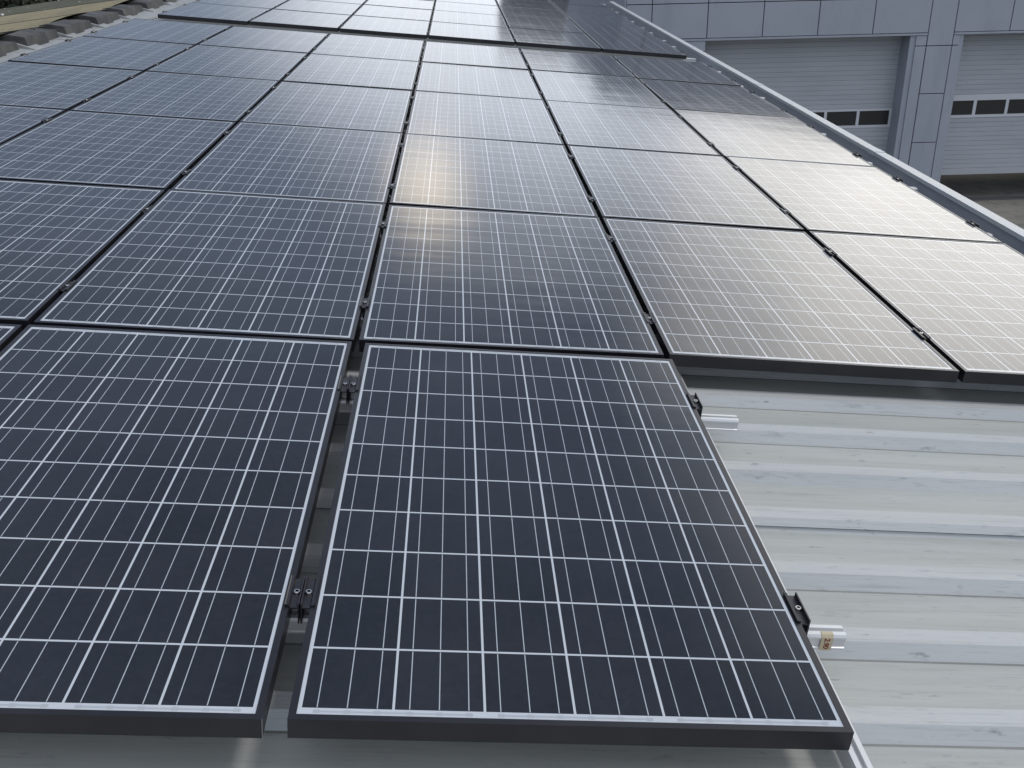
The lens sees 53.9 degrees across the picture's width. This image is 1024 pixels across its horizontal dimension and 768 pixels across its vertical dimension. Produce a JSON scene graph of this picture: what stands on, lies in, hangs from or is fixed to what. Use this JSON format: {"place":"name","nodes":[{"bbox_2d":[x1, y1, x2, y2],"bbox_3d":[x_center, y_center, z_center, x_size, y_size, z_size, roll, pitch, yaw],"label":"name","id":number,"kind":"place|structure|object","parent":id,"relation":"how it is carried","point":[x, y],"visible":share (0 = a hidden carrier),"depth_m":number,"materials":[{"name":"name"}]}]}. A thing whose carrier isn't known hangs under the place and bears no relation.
{"place":"outdoors","nodes":[
{"label":"outdoors","id":0,"kind":"place"},
{"bbox_2d":[0,0,57,8],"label":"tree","id":1,"kind":"object","parent":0,"point":[8,3],"visible":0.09,"depth_m":24.12,"materials":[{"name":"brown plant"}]},
{"bbox_2d":[49,0,1023,228],"bbox_3d":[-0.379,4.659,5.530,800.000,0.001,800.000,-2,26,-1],"label":"ground","id":2,"kind":"structure","parent":0,"point":[990,185],"depth_m":24.52,"materials":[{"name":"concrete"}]},
{"bbox_2d":[0,0,1023,767],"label":"factory building","id":3,"kind":"structure","parent":2,"relation":"on","point":[886,516],"depth_m":2.60,"materials":[{"name":"metal"}]},
{"bbox_2d":[338,396,738,430],"bbox_3d":[-1.444,0.011,2.851,4.252,0.037,0.038,3,25,-5],"label":"cross rail","id":4,"kind":"object","parent":3,"relation":"attached to","point":[720,422],"visible":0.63,"depth_m":3.00,"materials":[{"name":"metal"}]},
{"bbox_2d":[287,609,846,649],"bbox_3d":[-1.406,0.428,1.955,4.224,0.036,0.038,3,25,-5],"label":"cross rail","id":5,"kind":"object","parent":3,"relation":"attached to","point":[814,635],"visible":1,"depth_m":2.10,"materials":[{"name":"metal"}]},
{"bbox_2d":[0,324,22,351],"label":"solar panel","id":6,"kind":"object","parent":5,"relation":"on","point":[9,333],"visible":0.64,"depth_m":3.06,"materials":[{"name":"black glass"}]},
{"bbox_2d":[0,324,351,737],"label":"solar panel","id":7,"kind":"object","parent":5,"relation":"on","point":[159,492],"visible":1,"depth_m":2.22,"materials":[{"name":"black glass"}]},
{"bbox_2d":[284,575,305,623],"bbox_3d":[-0.436,0.432,2.026,0.029,0.048,0.095,3,25,-5],"label":"end clamp","id":8,"kind":"object","parent":7,"relation":"attached to","point":[294,593],"visible":0.98,"depth_m":2.01,"materials":[{"name":"black metal"}]},
{"bbox_2d":[337,375,350,403],"bbox_3d":[-0.487,0.015,2.920,0.029,0.048,0.095,3,25,-5],"label":"end clamp","id":9,"kind":"object","parent":7,"relation":"attached to","point":[343,384],"visible":0.99,"depth_m":2.90,"materials":[{"name":"black metal"}]},
{"bbox_2d":[287,343,853,749],"bbox_3d":[0.069,0.262,2.498,0.990,0.042,1.650,3,25,-5],"label":"solar panel","id":10,"kind":"object","parent":5,"relation":"on","point":[539,547],"visible":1,"depth_m":2.14,"materials":[{"name":"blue glass"}]},
{"bbox_2d":[300,575,320,623],"bbox_3d":[-0.405,0.434,2.029,0.029,0.048,0.095,3,25,-5],"label":"end clamp","id":11,"kind":"object","parent":10,"relation":"attached to","point":[309,594],"visible":1,"depth_m":2.01,"materials":[{"name":"black metal"}]},
{"bbox_2d":[348,375,360,403],"bbox_3d":[-0.456,0.016,2.923,0.029,0.048,0.095,3,25,-5],"label":"end clamp","id":12,"kind":"object","parent":10,"relation":"attached to","point":[354,384],"visible":1,"depth_m":2.91,"materials":[{"name":"black metal"}]},
{"bbox_2d":[686,392,702,416],"bbox_3d":[0.541,0.066,3.003,0.029,0.048,0.095,3,25,-5],"label":"end clamp","id":13,"kind":"object","parent":10,"relation":"attached to","point":[695,401],"visible":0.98,"depth_m":2.99,"materials":[{"name":"black metal"}]},
{"bbox_2d":[783,592,810,634],"bbox_3d":[0.592,0.484,2.109,0.029,0.048,0.095,3,25,-5],"label":"end clamp","id":14,"kind":"object","parent":10,"relation":"attached to","point":[797,608],"visible":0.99,"depth_m":2.09,"materials":[{"name":"black metal"}]},
{"bbox_2d":[663,357,872,767],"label":"base rail","id":15,"kind":"object","parent":5,"relation":"attached to","point":[855,755],"depth_m":1.87,"materials":[{"name":"metal"}]},
{"bbox_2d":[359,314,363,327],"bbox_3d":[-0.479,-0.219,3.530,6.178,0.037,0.038,3,25,-5],"label":"cross rail","id":16,"kind":"object","parent":15,"relation":"attached to","point":[361,322],"depth_m":3.51,"materials":[{"name":"metal"}]},
{"bbox_2d":[57,280,76,293],"bbox_3d":[-1.520,-0.320,3.449,0.033,0.047,0.095,3,25,-5],"label":"clamp","id":17,"kind":"object","parent":16,"relation":"attached to","point":[65,286],"visible":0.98,"depth_m":3.43,"materials":[{"name":"black metal"}]},
{"bbox_2d":[34,189,385,351],"bbox_3d":[-1.043,-0.500,3.937,0.990,0.042,1.650,3,25,-5],"label":"solar panel","id":18,"kind":"object","parent":16,"relation":"on","point":[184,261],"visible":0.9,"depth_m":3.71,"materials":[{"name":"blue glass"}]},
{"bbox_2d":[359,296,370,317],"bbox_3d":[-0.515,-0.269,3.530,0.033,0.047,0.095,3,25,-5],"label":"clamp","id":19,"kind":"object","parent":16,"relation":"attached to","point":[364,303],"visible":1,"depth_m":3.51,"materials":[{"name":"black metal"}]},
{"bbox_2d":[359,205,663,358],"bbox_3d":[-0.040,-0.449,4.016,0.990,0.042,1.650,3,25,-4],"label":"solar panel","id":20,"kind":"object","parent":16,"relation":"on","point":[485,279],"visible":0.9,"depth_m":3.79,"materials":[{"name":"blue glass"}]},
{"bbox_2d":[643,312,655,328],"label":"clamp","id":21,"kind":"object","parent":16,"relation":"attached to","point":[650,319],"visible":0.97,"depth_m":3.59,"materials":[{"name":"black metal"}]},
{"bbox_2d":[808,231,1023,385],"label":"solar panel","id":22,"kind":"object","parent":16,"relation":"on","point":[960,304],"visible":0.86,"depth_m":4.19,"materials":[{"name":"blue glass"}]},
{"bbox_2d":[912,328,930,340],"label":"clamp","id":23,"kind":"object","parent":16,"relation":"attached to","point":[924,335],"visible":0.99,"depth_m":3.68,"materials":[{"name":"black metal"}]},
{"bbox_2d":[819,631,833,649],"bbox_3d":[0.656,0.538,2.108,0.026,0.039,0.013,3,25,-5],"label":"tape tag","id":24,"kind":"object","parent":5,"relation":"attached to","point":[827,638],"visible":1,"depth_m":2.10,"materials":[{"name":"beige paper"}]},
{"label":"cross rail","id":25,"kind":"object","parent":3,"relation":"attached to","visible":0},
{"bbox_2d":[0,180,164,329],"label":"solar panel","id":26,"kind":"object","parent":25,"relation":"on","point":[54,237],"visible":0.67,"depth_m":3.96,"materials":[{"name":"black glass"}]},
{"bbox_2d":[140,205,153,213],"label":"clamp","id":27,"kind":"object","parent":25,"relation":"attached to","point":[145,208],"visible":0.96,"depth_m":4.33,"materials":[{"name":"black metal"}]},
{"bbox_2d":[379,220,387,235],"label":"clamp","id":28,"kind":"object","parent":25,"relation":"attached to","point":[382,224],"visible":0.98,"depth_m":4.40,"materials":[{"name":"black metal"}]},
{"bbox_2d":[606,234,615,243],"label":"clamp","id":29,"kind":"object","parent":25,"relation":"attached to","point":[611,238],"visible":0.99,"depth_m":4.48,"materials":[{"name":"black metal"}]},
{"bbox_2d":[602,218,958,382],"bbox_3d":[0.966,-0.399,4.099,0.990,0.043,1.650,3,25,-5],"label":"solar panel","id":30,"kind":"object","parent":25,"relation":"on","point":[742,298],"visible":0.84,"depth_m":3.83,"materials":[{"name":"black glass"}]},
{"bbox_2d":[823,247,836,257],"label":"clamp","id":31,"kind":"object","parent":25,"relation":"attached to","point":[831,252],"visible":0.95,"depth_m":4.56,"materials":[{"name":"black metal"}]},
{"label":"cross rail","id":32,"kind":"object","parent":3,"relation":"attached to","visible":0},
{"bbox_2d":[0,105,65,144],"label":"solar panel","id":33,"kind":"object","parent":32,"relation":"on","point":[15,121],"visible":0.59,"depth_m":5.76,"materials":[{"name":"black glass"}]},
{"bbox_2d":[180,169,190,176],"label":"clamp","id":34,"kind":"object","parent":32,"relation":"attached to","point":[183,172],"visible":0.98,"depth_m":4.94,"materials":[{"name":"black metal"}]},
{"bbox_2d":[388,182,395,195],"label":"clamp","id":35,"kind":"object","parent":32,"relation":"attached to","point":[391,186],"visible":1,"depth_m":5.01,"materials":[{"name":"black metal"}]},
{"bbox_2d":[587,195,595,204],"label":"clamp","id":36,"kind":"object","parent":32,"relation":"attached to","point":[592,199],"visible":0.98,"depth_m":5.10,"materials":[{"name":"black metal"}]},
{"bbox_2d":[780,208,790,214],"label":"clamp","id":37,"kind":"object","parent":32,"relation":"attached to","point":[786,211],"visible":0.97,"depth_m":5.19,"materials":[{"name":"black metal"}]},
{"bbox_2d":[725,156,1002,242],"bbox_3d":[1.886,-1.054,5.690,0.990,0.043,1.650,3,25,-5],"label":"solar panel","id":38,"kind":"object","parent":32,"relation":"on","point":[838,198],"visible":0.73,"depth_m":5.53,"materials":[{"name":"black glass"}]},
{"bbox_2d":[966,220,978,227],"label":"end clamp","id":39,"kind":"object","parent":32,"relation":"attached to","point":[973,223],"visible":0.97,"depth_m":5.27,"materials":[{"name":"black metal"}]},
{"label":"base rail","id":40,"kind":"object","parent":3,"relation":"attached to","visible":0},
{"bbox_2d":[157,17,695,61],"bbox_3d":[-0.923,-3.982,11.661,6.220,0.036,0.039,3,25,-5],"label":"cross rail","id":41,"kind":"object","parent":40,"relation":"attached to","point":[485,44],"visible":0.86,"depth_m":11.66,"materials":[{"name":"metal"}]},
{"bbox_2d":[158,2,271,24],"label":"solar panel","id":42,"kind":"object","parent":41,"relation":"on","point":[219,13],"visible":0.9,"depth_m":11.81,"materials":[{"name":"black glass"}]},
{"bbox_2d":[428,21,514,45],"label":"solar panel","id":43,"kind":"object","parent":41,"relation":"on","point":[470,33],"visible":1,"depth_m":12.04,"materials":[{"name":"black glass"}]},
{"bbox_2d":[586,33,686,58],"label":"solar panel","id":44,"kind":"object","parent":41,"relation":"on","point":[634,46],"visible":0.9,"depth_m":12.21,"materials":[{"name":"black glass"}]},
{"label":"cross rail","id":45,"kind":"object","parent":3,"relation":"attached to","visible":0},
{"bbox_2d":[249,9,350,31],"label":"solar panel","id":46,"kind":"object","parent":45,"relation":"on","point":[301,20],"visible":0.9,"depth_m":11.88,"materials":[{"name":"black glass"}]},
{"bbox_2d":[339,15,429,38],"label":"solar panel","id":47,"kind":"object","parent":45,"relation":"on","point":[382,26],"visible":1,"depth_m":11.97,"materials":[{"name":"black glass"}]},
{"bbox_2d":[509,28,600,51],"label":"solar panel","id":48,"kind":"object","parent":45,"relation":"attached to","point":[555,39],"visible":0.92,"depth_m":12.13,"materials":[{"name":"black glass"}]},
{"label":"cross rail","id":49,"kind":"object","parent":3,"relation":"attached to","visible":0},
{"bbox_2d":[195,0,286,8],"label":"solar panel","id":50,"kind":"object","parent":49,"relation":"on","point":[270,4],"visible":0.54,"depth_m":13.23,"materials":[{"name":"black glass"}]},
{"bbox_2d":[274,0,361,15],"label":"solar panel","id":51,"kind":"object","parent":49,"relation":"on","point":[324,7],"visible":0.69,"depth_m":13.59,"materials":[{"name":"black glass"}]},
{"bbox_2d":[432,10,506,26],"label":"solar panel","id":52,"kind":"object","parent":49,"relation":"on","point":[468,18],"visible":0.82,"depth_m":13.78,"materials":[{"name":"black glass"}]},
{"bbox_2d":[504,16,583,32],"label":"solar panel","id":53,"kind":"object","parent":49,"relation":"on","point":[540,24],"visible":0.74,"depth_m":13.84,"materials":[{"name":"black glass"}]},
{"bbox_2d":[573,21,658,38],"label":"solar panel","id":54,"kind":"object","parent":49,"relation":"on","point":[613,29],"visible":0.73,"depth_m":13.95,"materials":[{"name":"black glass"}]},
{"label":"cross rail","id":55,"kind":"object","parent":3,"relation":"attached to","visible":0},
{"bbox_2d":[353,4,432,21],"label":"solar panel","id":56,"kind":"object","parent":55,"relation":"on","point":[395,12],"visible":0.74,"depth_m":13.69,"materials":[{"name":"black glass"}]},
{"label":"cross rail","id":57,"kind":"object","parent":3,"relation":"attached to","visible":0},
{"bbox_2d":[316,0,366,4],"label":"solar panel","id":58,"kind":"object","parent":57,"relation":"on","point":[354,1],"visible":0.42,"depth_m":14.67,"materials":[{"name":"black glass"}]},
{"bbox_2d":[434,1,501,14],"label":"solar panel","id":59,"kind":"object","parent":57,"relation":"on","point":[467,7],"visible":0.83,"depth_m":15.32,"materials":[{"name":"black glass"}]},
{"bbox_2d":[499,6,570,20],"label":"solar panel","id":60,"kind":"object","parent":57,"relation":"on","point":[533,13],"visible":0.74,"depth_m":15.38,"materials":[{"name":"black glass"}]},
{"bbox_2d":[562,11,637,25],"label":"solar panel","id":61,"kind":"object","parent":57,"relation":"on","point":[597,18],"visible":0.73,"depth_m":15.47,"materials":[{"name":"black glass"}]},
{"label":"cross rail","id":62,"kind":"object","parent":3,"relation":"attached to","visible":0},
{"bbox_2d":[364,0,434,9],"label":"solar panel","id":63,"kind":"object","parent":62,"relation":"on","point":[422,4],"visible":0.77,"depth_m":15.05,"materials":[{"name":"black glass"}]},
{"label":"cross rail","id":64,"kind":"object","parent":3,"relation":"attached to","visible":0},
{"bbox_2d":[436,0,497,5],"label":"solar panel","id":65,"kind":"object","parent":64,"relation":"on","point":[487,2],"visible":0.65,"depth_m":16.44,"materials":[{"name":"black glass"}]},
{"label":"cross rail","id":66,"kind":"object","parent":3,"relation":"attached to","visible":0},
{"bbox_2d":[496,0,559,10],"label":"solar panel","id":67,"kind":"object","parent":66,"relation":"on","point":[530,4],"visible":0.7,"depth_m":16.87,"materials":[{"name":"black glass"}]},
{"bbox_2d":[552,3,621,15],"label":"solar panel","id":68,"kind":"object","parent":66,"relation":"on","point":[584,8],"visible":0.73,"depth_m":16.99,"materials":[{"name":"black glass"}]},
{"label":"cross rail","id":69,"kind":"object","parent":3,"relation":"attached to","visible":0},
{"bbox_2d":[527,0,549,1],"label":"solar panel","id":70,"kind":"object","parent":69,"relation":"on","point":[540,0],"visible":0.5,"depth_m":17.90,"materials":[{"name":"black glass"}]},
{"bbox_2d":[549,0,606,6],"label":"solar panel","id":71,"kind":"object","parent":69,"relation":"on","point":[588,2],"visible":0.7,"depth_m":18.27,"materials":[{"name":"black glass"}]},
{"bbox_2d":[597,0,1023,200],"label":"garage building","id":72,"kind":"structure","parent":2,"relation":"on","point":[933,89],"depth_m":22.26,"materials":[{"name":"grey metal"}]},
{"bbox_2d":[705,33,901,152],"bbox_3d":[6.383,-6.260,22.719,4.540,3.618,0.052,-2,26,-1],"label":"garage door","id":73,"kind":"structure","parent":72,"relation":"in","point":[849,82],"depth_m":22.40,"materials":[{"name":"grey metal"}]},
{"bbox_2d":[941,30,1023,174],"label":"garage door","id":74,"kind":"structure","parent":72,"relation":"in","point":[986,129],"depth_m":22.87,"materials":[{"name":"grey metal"}]},
{"label":"cross rail","id":75,"kind":"object","parent":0,"visible":0},
{"bbox_2d":[41,118,52,122],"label":"clamp","id":76,"kind":"object","parent":75,"relation":"attached to","point":[45,120],"visible":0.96,"depth_m":5.76,"materials":[{"name":"black metal"}]},
{"bbox_2d":[0,110,235,192],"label":"solar panel","id":77,"kind":"object","parent":75,"relation":"attached to","point":[109,149],"visible":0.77,"depth_m":5.25,"materials":[{"name":"blue glass"}]},
{"bbox_2d":[222,130,230,136],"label":"clamp","id":78,"kind":"object","parent":75,"relation":"attached to","point":[225,132],"visible":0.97,"depth_m":5.83,"materials":[{"name":"black metal"}]},
{"bbox_2d":[171,122,402,211],"bbox_3d":[-1.128,-1.206,5.450,0.990,0.043,1.650,3,25,-5],"label":"solar panel","id":79,"kind":"object","parent":75,"relation":"on","point":[279,160],"visible":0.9,"depth_m":5.29,"materials":[{"name":"blue glass"}]},
{"bbox_2d":[398,142,404,152],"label":"clamp","id":80,"kind":"object","parent":75,"relation":"attached to","point":[400,144],"visible":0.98,"depth_m":5.90,"materials":[{"name":"black metal"}]},
{"bbox_2d":[390,133,597,216],"bbox_3d":[-0.125,-1.156,5.531,0.990,0.042,1.650,3,25,-5],"label":"solar panel","id":81,"kind":"object","parent":75,"relation":"on","point":[477,174],"visible":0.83,"depth_m":5.36,"materials":[{"name":"blue glass"}]},
{"bbox_2d":[567,145,803,231],"bbox_3d":[0.881,-1.105,5.609,0.990,0.042,1.650,3,25,-5],"label":"solar panel","id":82,"kind":"object","parent":75,"relation":"on","point":[669,187],"visible":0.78,"depth_m":5.44,"materials":[{"name":"blue glass"}]},
{"label":"cross rail","id":83,"kind":"object","parent":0,"visible":0},
{"bbox_2d":[0,61,142,111],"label":"solar panel","id":84,"kind":"object","parent":83,"relation":"on","point":[49,86],"visible":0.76,"depth_m":6.85,"materials":[{"name":"blue glass"}]},
{"bbox_2d":[240,81,411,137],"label":"solar panel","id":85,"kind":"object","parent":83,"relation":"on","point":[331,106],"visible":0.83,"depth_m":6.83,"materials":[{"name":"blue glass"}]},
{"bbox_2d":[406,91,563,144],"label":"solar panel","id":86,"kind":"object","parent":83,"relation":"on","point":[481,117],"visible":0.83,"depth_m":6.92,"materials":[{"name":"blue glass"}]},
{"bbox_2d":[673,109,873,166],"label":"solar panel","id":87,"kind":"object","parent":83,"relation":"on","point":[760,136],"visible":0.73,"depth_m":7.08,"materials":[{"name":"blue glass"}]},
{"label":"cross rail","id":88,"kind":"object","parent":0,"visible":0},
{"bbox_2d":[70,71,278,124],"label":"solar panel","id":89,"kind":"object","parent":88,"relation":"on","point":[186,96],"visible":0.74,"depth_m":6.74,"materials":[{"name":"blue glass"}]},
{"bbox_2d":[545,100,720,155],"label":"solar panel","id":90,"kind":"object","parent":88,"relation":"on","point":[620,127],"visible":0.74,"depth_m":6.99,"materials":[{"name":"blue glass"}]},
{"label":"cross rail","id":91,"kind":"object","parent":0,"visible":0},
{"bbox_2d":[8,36,194,71],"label":"solar panel","id":92,"kind":"object","parent":91,"relation":"on","point":[110,53],"visible":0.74,"depth_m":8.19,"materials":[{"name":"blue glass"}]},
{"bbox_2d":[147,45,307,82],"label":"solar panel","id":93,"kind":"object","parent":91,"relation":"on","point":[207,60],"visible":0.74,"depth_m":8.28,"materials":[{"name":"blue glass"}]},
{"bbox_2d":[638,79,794,117],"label":"solar panel","id":94,"kind":"object","parent":91,"relation":"on","point":[706,97],"visible":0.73,"depth_m":8.61,"materials":[{"name":"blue glass"}]},
{"label":"cross rail","id":95,"kind":"object","parent":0,"visible":0},
{"bbox_2d":[282,54,419,94],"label":"solar panel","id":96,"kind":"object","parent":95,"relation":"on","point":[356,71],"visible":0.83,"depth_m":8.35,"materials":[{"name":"blue glass"}]},
{"bbox_2d":[415,62,542,99],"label":"solar panel","id":97,"kind":"object","parent":95,"relation":"on","point":[474,80],"visible":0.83,"depth_m":8.45,"materials":[{"name":"blue glass"}]},
{"bbox_2d":[530,70,669,108],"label":"solar panel","id":98,"kind":"object","parent":95,"relation":"on","point":[592,88],"visible":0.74,"depth_m":8.54,"materials":[{"name":"blue glass"}]},
{"label":"cross rail","id":99,"kind":"object","parent":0,"visible":0},
{"bbox_2d":[84,18,231,44],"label":"solar panel","id":100,"kind":"object","parent":99,"relation":"on","point":[166,31],"visible":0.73,"depth_m":9.73,"materials":[{"name":"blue glass"}]},
{"label":"cross rail","id":101,"kind":"object","parent":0,"visible":0},
{"bbox_2d":[198,26,328,54],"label":"solar panel","id":102,"kind":"object","parent":101,"relation":"on","point":[270,39],"visible":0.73,"depth_m":9.80,"materials":[{"name":"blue glass"}]},
{"bbox_2d":[310,33,423,63],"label":"solar panel","id":103,"kind":"object","parent":101,"relation":"on","point":[371,47],"visible":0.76,"depth_m":9.90,"materials":[{"name":"blue glass"}]},
{"bbox_2d":[421,41,527,69],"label":"solar panel","id":104,"kind":"object","parent":101,"relation":"on","point":[474,55],"visible":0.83,"depth_m":9.96,"materials":[{"name":"blue glass"}]},
{"bbox_2d":[520,49,635,77],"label":"solar panel","id":105,"kind":"object","parent":101,"relation":"on","point":[571,62],"visible":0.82,"depth_m":10.05,"materials":[{"name":"blue glass"}]},
{"bbox_2d":[612,55,740,85],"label":"solar panel","id":106,"kind":"object","parent":101,"relation":"on","point":[670,70],"visible":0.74,"depth_m":10.11,"materials":[{"name":"blue glass"}]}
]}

